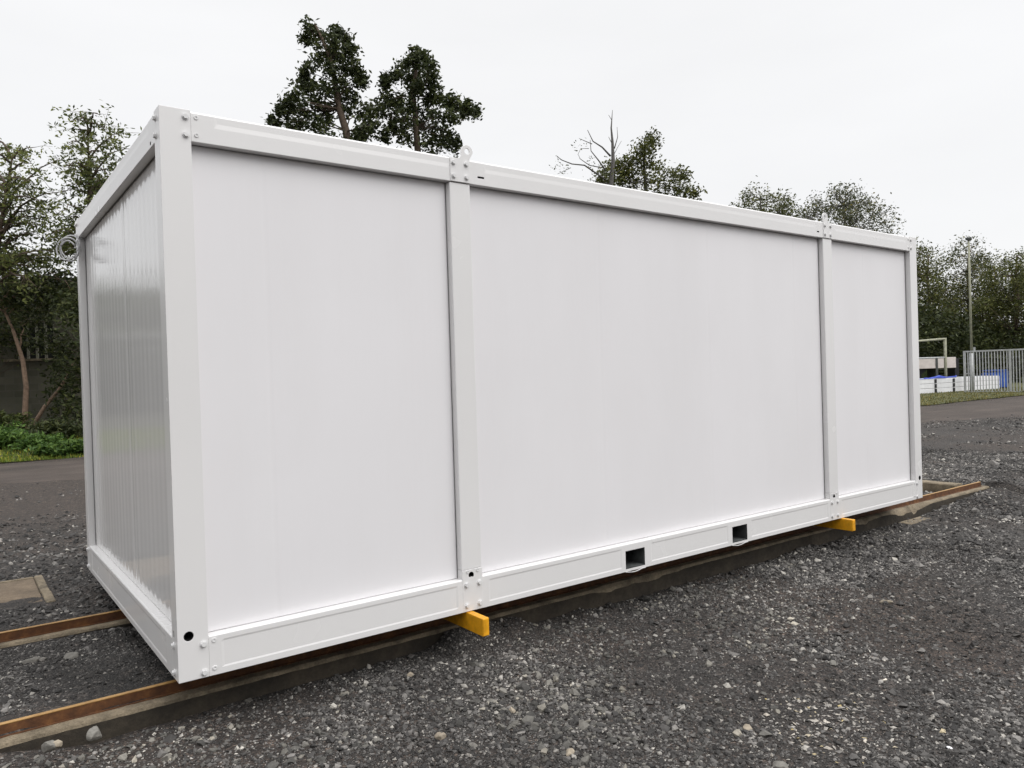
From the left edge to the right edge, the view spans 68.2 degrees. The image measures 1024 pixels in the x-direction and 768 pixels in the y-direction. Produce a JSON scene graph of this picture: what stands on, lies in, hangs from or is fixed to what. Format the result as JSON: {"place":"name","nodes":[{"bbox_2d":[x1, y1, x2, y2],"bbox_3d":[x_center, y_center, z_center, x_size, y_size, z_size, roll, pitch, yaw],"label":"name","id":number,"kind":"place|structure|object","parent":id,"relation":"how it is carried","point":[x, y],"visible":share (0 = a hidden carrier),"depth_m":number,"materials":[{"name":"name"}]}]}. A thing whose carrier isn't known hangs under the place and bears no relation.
{"place":"outdoors","nodes":[
{"label":"outdoors","id":0,"kind":"place"},
{"bbox_2d":[0,395,1023,767],"bbox_3d":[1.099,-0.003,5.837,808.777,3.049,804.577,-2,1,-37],"label":"ground","id":1,"kind":"structure","parent":0,"point":[52,503],"depth_m":4.07,"materials":[{"name":"grey gravel"}]},
{"bbox_2d":[0,575,55,602],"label":"inspection cover","id":2,"kind":"object","parent":1,"relation":"on","point":[20,588],"visible":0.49,"depth_m":5.47,"materials":[{"name":"brown concrete"}]},
{"bbox_2d":[20,657,41,663],"bbox_3d":[-2.592,1.501,4.088,0.111,0.041,0.066,-2,1,-7],"label":"rock","id":3,"kind":"object","parent":1,"relation":"on","point":[32,660],"visible":0.67,"depth_m":4.07,"materials":[{"name":"grey stone"}]},
{"bbox_2d":[0,277,81,424],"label":"old building","id":4,"kind":"structure","parent":1,"relation":"on","point":[11,390],"depth_m":25.00,"materials":[{"name":"beige paint"}]},
{"bbox_2d":[18,320,54,358],"bbox_3d":[-15.774,-1.481,25.109,1.302,1.273,0.095,-2,1,0],"label":"window","id":5,"kind":"structure","parent":4,"relation":"in","point":[27,353],"depth_m":25.14,"materials":[{"name":"beige paint"}]},
{"bbox_2d":[41,740,55,752],"bbox_3d":[-1.851,1.452,3.031,0.046,0.048,0.045,-2,1,18],"label":"rock","id":6,"kind":"object","parent":1,"relation":"on","point":[47,746],"visible":1,"depth_m":3.02,"materials":[{"name":"grey stone"}]},
{"bbox_2d":[54,740,62,746],"bbox_3d":[-1.830,1.450,3.047,0.031,0.029,0.043,5,-6,19],"label":"rock","id":7,"kind":"object","parent":1,"relation":"on","point":[58,743],"visible":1,"depth_m":3.04,"materials":[{"name":"beige stone"}]},
{"bbox_2d":[0,618,132,648],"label":"concrete beam","id":8,"kind":"structure","parent":1,"relation":"on","point":[125,622],"depth_m":4.56,"materials":[{"name":"grey concrete"}]},
{"bbox_2d":[0,609,126,642],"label":"steel rail","id":9,"kind":"object","parent":8,"relation":"on","point":[40,629],"depth_m":4.58,"materials":[{"name":"brown metal"}]},
{"bbox_2d":[63,652,77,659],"bbox_3d":[-2.422,1.495,4.152,0.074,0.033,0.107,-5,9,-22],"label":"rock","id":10,"kind":"object","parent":1,"relation":"on","point":[71,655],"visible":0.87,"depth_m":4.14,"materials":[{"name":"grey stone"}]},
{"bbox_2d":[86,726,101,740],"bbox_3d":[-1.714,1.439,3.103,0.052,0.047,0.072,-2,1,22],"label":"rock","id":11,"kind":"object","parent":1,"relation":"on","point":[93,733],"visible":1,"depth_m":3.08,"materials":[{"name":"grey stone"}]},
{"bbox_2d":[434,732,445,739],"bbox_3d":[-0.310,1.532,3.277,0.053,0.041,0.036,-2,1,-18],"label":"rock","id":12,"kind":"object","parent":1,"relation":"on","point":[439,736],"visible":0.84,"depth_m":3.27,"materials":[{"name":"beige stone"}]},
{"bbox_2d":[466,690,473,695],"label":"rock","id":13,"kind":"object","parent":1,"relation":"on","point":[470,692],"visible":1,"depth_m":3.74,"materials":[{"name":"grey stone"}]},
{"bbox_2d":[468,742,477,749],"bbox_3d":[-0.159,1.530,3.186,0.032,0.036,0.046,-2,1,-39],"label":"rock","id":14,"kind":"object","parent":1,"relation":"on","point":[473,744],"visible":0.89,"depth_m":3.18,"materials":[{"name":"grey stone"}]},
{"bbox_2d":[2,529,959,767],"bbox_3d":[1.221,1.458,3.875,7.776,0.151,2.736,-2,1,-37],"label":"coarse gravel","id":15,"kind":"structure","parent":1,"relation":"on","point":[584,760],"depth_m":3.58,"materials":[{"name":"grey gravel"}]},
{"bbox_2d":[0,485,989,752],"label":"concrete beam","id":16,"kind":"structure","parent":1,"relation":"on","point":[148,713],"depth_m":4.21,"materials":[{"name":"grey concrete"}]},
{"bbox_2d":[0,482,980,737],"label":"steel rail","id":17,"kind":"object","parent":16,"relation":"on","point":[90,706],"visible":0.73,"depth_m":3.97,"materials":[{"name":"brown metal"}]},
{"bbox_2d":[443,611,488,636],"bbox_3d":[-1.036,1.331,5.293,0.043,0.097,3.014,-2,1,-37],"label":"support bar","id":18,"kind":"object","parent":17,"relation":"on","point":[475,622],"visible":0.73,"depth_m":4.15,"materials":[{"name":"yellow paint"}]},
{"bbox_2d":[75,105,922,683],"bbox_3d":[0.413,-0.070,6.400,6.797,2.612,2.754,-2,1,-37],"label":"office container","id":19,"kind":"object","parent":18,"relation":"on","point":[337,391],"visible":1,"depth_m":4.24,"materials":[{"name":"white metal"}]},
{"bbox_2d":[56,235,84,261],"bbox_3d":[-3.135,-0.965,5.382,0.158,0.192,0.132,-2,1,22],"label":"cable coil","id":20,"kind":"object","parent":19,"relation":"hanging from","point":[76,255],"visible":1,"depth_m":5.37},
{"bbox_2d":[814,518,854,530],"bbox_3d":[2.019,1.215,7.595,0.047,0.097,2.960,-2,1,-37],"label":"support bar","id":21,"kind":"object","parent":17,"relation":"on","point":[847,524],"visible":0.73,"depth_m":6.47,"materials":[{"name":"yellow paint"}]},
{"bbox_2d":[0,381,1022,462],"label":"grass verge","id":22,"kind":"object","parent":1,"relation":"on","point":[964,396],"depth_m":34.18,"materials":[{"name":"plant"}]},
{"bbox_2d":[0,419,25,430],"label":"shrub","id":23,"kind":"object","parent":22,"relation":"on","point":[14,425],"visible":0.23,"depth_m":18.13,"materials":[{"name":"green plant"}]},
{"bbox_2d":[0,409,34,429],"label":"shrub","id":24,"kind":"object","parent":22,"relation":"on","point":[5,418],"visible":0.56,"depth_m":20.15,"materials":[{"name":"green plant"}]},
{"bbox_2d":[0,424,46,448],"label":"shrub","id":25,"kind":"object","parent":22,"relation":"on","point":[6,433],"visible":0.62,"depth_m":17.65,"materials":[{"name":"green plant"}]},
{"bbox_2d":[2,430,67,451],"bbox_3d":[-11.350,1.390,18.002,1.757,0.594,1.232,-2,1,-37],"label":"shrub","id":26,"kind":"object","parent":22,"relation":"on","point":[27,441],"visible":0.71,"depth_m":17.67,"materials":[{"name":"green plant"}]},
{"bbox_2d":[0,434,83,461],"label":"verge grass","id":27,"kind":"structure","parent":22,"relation":"on","point":[18,458],"depth_m":17.13,"materials":[{"name":"green plant"}]},
{"bbox_2d":[19,434,83,456],"bbox_3d":[-10.158,1.459,17.518,2.115,0.582,1.370,-2,1,-37],"label":"shrub","id":28,"kind":"object","parent":22,"relation":"on","point":[61,447],"visible":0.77,"depth_m":17.25,"materials":[{"name":"green plant"}]},
{"bbox_2d":[24,415,82,437],"bbox_3d":[-11.720,1.159,19.610,1.975,0.755,1.721,-2,1,-37],"label":"shrub","id":29,"kind":"object","parent":22,"relation":"on","point":[55,426],"visible":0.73,"depth_m":19.31,"materials":[{"name":"green plant"}]},
{"bbox_2d":[34,276,82,438],"bbox_3d":[-11.906,-0.283,21.337,3.135,5.900,5.403,-2,1,-37],"label":"dense tree","id":30,"kind":"object","parent":22,"relation":"on","point":[71,304],"visible":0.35,"depth_m":20.86,"materials":[{"name":"green plant"}]},
{"bbox_2d":[18,99,141,272],"bbox_3d":[-11.811,-3.054,21.283,3.488,9.151,7.296,-2,1,-37],"label":"airy tree","id":31,"kind":"object","parent":22,"relation":"on","point":[93,185],"visible":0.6,"depth_m":20.49,"materials":[{"name":"green plant"}]},
{"bbox_2d":[919,338,946,376],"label":"post frame","id":32,"kind":"object","parent":22,"relation":"on","point":[945,352],"visible":0.48,"depth_m":42.93,"materials":[{"name":"metal"}]},
{"bbox_2d":[919,357,958,377],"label":"sign board on posts","id":33,"kind":"object","parent":22,"relation":"on","point":[931,366],"visible":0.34,"depth_m":46.40,"materials":[{"name":"metal"}]},
{"bbox_2d":[920,375,999,393],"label":"panel stack","id":34,"kind":"object","parent":22,"relation":"on","point":[937,385],"visible":0.52,"depth_m":40.95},
{"bbox_2d":[921,375,956,378],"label":"blue sheet","id":35,"kind":"object","parent":34,"relation":"on","point":[938,376],"visible":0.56,"depth_m":40.57,"materials":[{"name":"blue plastic"}]},
{"bbox_2d":[965,237,974,390],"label":"lamp pole","id":36,"kind":"object","parent":22,"relation":"on","point":[968,239],"visible":0.91,"depth_m":40.95,"materials":[{"name":"metal"}]},
{"bbox_2d":[920,386,1023,404],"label":"verge grass","id":37,"kind":"structure","parent":22,"relation":"on","point":[968,398],"depth_m":34.45,"materials":[{"name":"green plant"}]},
{"bbox_2d":[940,356,1023,382],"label":"wire fence","id":38,"kind":"object","parent":22,"relation":"on","point":[990,362],"visible":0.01,"depth_m":53.99,"materials":[{"name":"grey metal"}]},
{"bbox_2d":[960,248,1023,380],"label":"belt tree","id":39,"kind":"object","parent":22,"relation":"on","point":[1004,300],"visible":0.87,"depth_m":56.43,"materials":[{"name":"green plant"}]},
{"bbox_2d":[963,348,1023,391],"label":"yard gate","id":40,"kind":"structure","parent":22,"relation":"on","point":[985,351],"depth_m":39.02,"materials":[{"name":"metal"}]},
{"bbox_2d":[981,370,1006,387],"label":"plastic bin","id":41,"kind":"object","parent":22,"relation":"on","point":[999,377],"visible":0.4,"depth_m":43.50,"materials":[{"name":"blue plastic"}]},
{"bbox_2d":[995,246,1023,333],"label":"belt tree","id":42,"kind":"object","parent":22,"relation":"on","point":[1011,287],"visible":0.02,"depth_m":67.53,"materials":[{"name":"green plant"}]},
{"bbox_2d":[566,748,574,755],"bbox_3d":[0.235,1.516,3.096,0.034,0.035,0.055,-12,1,28],"label":"rock","id":43,"kind":"object","parent":1,"relation":"on","point":[569,751],"visible":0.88,"depth_m":3.09,"materials":[{"name":"beige stone"}]},
{"bbox_2d":[743,724,751,730],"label":"rock","id":44,"kind":"object","parent":1,"relation":"on","point":[748,727],"visible":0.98,"depth_m":3.27,"materials":[{"name":"beige stone"}]},
{"bbox_2d":[772,761,787,767],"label":"rock","id":45,"kind":"object","parent":1,"relation":"on","point":[779,764],"visible":1,"depth_m":2.94,"materials":[{"name":"grey stone"}]},
{"bbox_2d":[829,660,835,665],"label":"rock","id":46,"kind":"object","parent":1,"relation":"on","point":[832,662],"visible":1,"depth_m":3.95,"materials":[{"name":"grey stone"}]},
{"bbox_2d":[737,662,951,765],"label":"stone chips","id":47,"kind":"object","parent":1,"relation":"on","point":[840,707],"visible":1,"depth_m":3.31,"materials":[{"name":"grey gravel"}]},
{"bbox_2d":[898,516,929,524],"bbox_3d":[4.103,1.482,7.631,0.570,0.235,0.135,-2,1,-37],"label":"concrete footing","id":48,"kind":"object","parent":1,"relation":"on","point":[918,519],"visible":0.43,"depth_m":7.56,"materials":[{"name":"beige concrete"}]},
{"bbox_2d":[921,370,926,377],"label":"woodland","id":49,"kind":"object","parent":1,"relation":"on","point":[924,375],"depth_m":43.47,"materials":[{"name":"green plant"}]},
{"bbox_2d":[922,480,962,491],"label":"concrete beam","id":50,"kind":"structure","parent":1,"relation":"on","point":[931,486],"depth_m":9.19,"materials":[{"name":"beige concrete"}]},
{"bbox_2d":[0,399,1023,482],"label":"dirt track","id":51,"kind":"structure","parent":0,"point":[41,472],"depth_m":20.55,"materials":[{"name":"grey asphalt"}]},
{"bbox_2d":[0,0,1023,342],"label":"sky","id":52,"kind":"structure","parent":0,"point":[921,102],"materials":[{"name":"white"}]},
{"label":"woodland floor","id":53,"kind":"structure","parent":0,"visible":0},
{"bbox_2d":[0,285,73,373],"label":"dense tree","id":54,"kind":"object","parent":53,"relation":"on","point":[8,333],"visible":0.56,"depth_m":23.54,"materials":[{"name":"green plant"}]},
{"bbox_2d":[0,236,77,428],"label":"bent tree","id":55,"kind":"object","parent":53,"relation":"on","point":[9,304],"visible":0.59,"depth_m":21.44,"materials":[{"name":"green plant"}]},
{"bbox_2d":[0,138,80,303],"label":"airy tree","id":56,"kind":"object","parent":53,"relation":"on","point":[7,261],"visible":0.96,"depth_m":20.34,"materials":[{"name":"green plant"}]},
{"bbox_2d":[263,14,384,142],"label":"broadleaf tree","id":57,"kind":"object","parent":53,"relation":"on","point":[330,56],"visible":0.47,"depth_m":45.73,"materials":[{"name":"green plant"}]},
{"bbox_2d":[366,44,484,157],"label":"broadleaf tree","id":58,"kind":"object","parent":53,"relation":"on","point":[418,60],"visible":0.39,"depth_m":46.68,"materials":[{"name":"green plant"}]},
{"bbox_2d":[549,110,631,184],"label":"dead tree","id":59,"kind":"object","parent":53,"relation":"on","point":[612,176],"visible":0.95,"depth_m":43.91,"materials":[{"name":"grey plant"}]},
{"bbox_2d":[587,125,707,200],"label":"bushy tree","id":60,"kind":"object","parent":53,"relation":"on","point":[624,177],"visible":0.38,"depth_m":45.74,"materials":[{"name":"green plant"}]},
{"bbox_2d":[728,175,804,217],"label":"airy tree","id":61,"kind":"object","parent":53,"relation":"on","point":[785,205],"visible":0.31,"depth_m":51.11,"materials":[{"name":"green plant"}]},
{"bbox_2d":[793,178,906,234],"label":"airy tree","id":62,"kind":"object","parent":53,"relation":"on","point":[849,206],"visible":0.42,"depth_m":51.29,"materials":[{"name":"green plant"}]},
{"bbox_2d":[916,236,968,374],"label":"belt tree","id":63,"kind":"object","parent":53,"relation":"on","point":[929,289],"visible":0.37,"depth_m":60.84,"materials":[{"name":"green plant"}]},
{"bbox_2d":[917,290,1023,382],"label":"undergrowth","id":64,"kind":"object","parent":53,"relation":"on","point":[955,348],"visible":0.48,"depth_m":55.75,"materials":[{"name":"green plant"}]},
{"bbox_2d":[933,230,1007,354],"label":"belt tree","id":65,"kind":"object","parent":53,"relation":"on","point":[977,261],"visible":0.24,"depth_m":65.21,"materials":[{"name":"green plant"}]}
]}

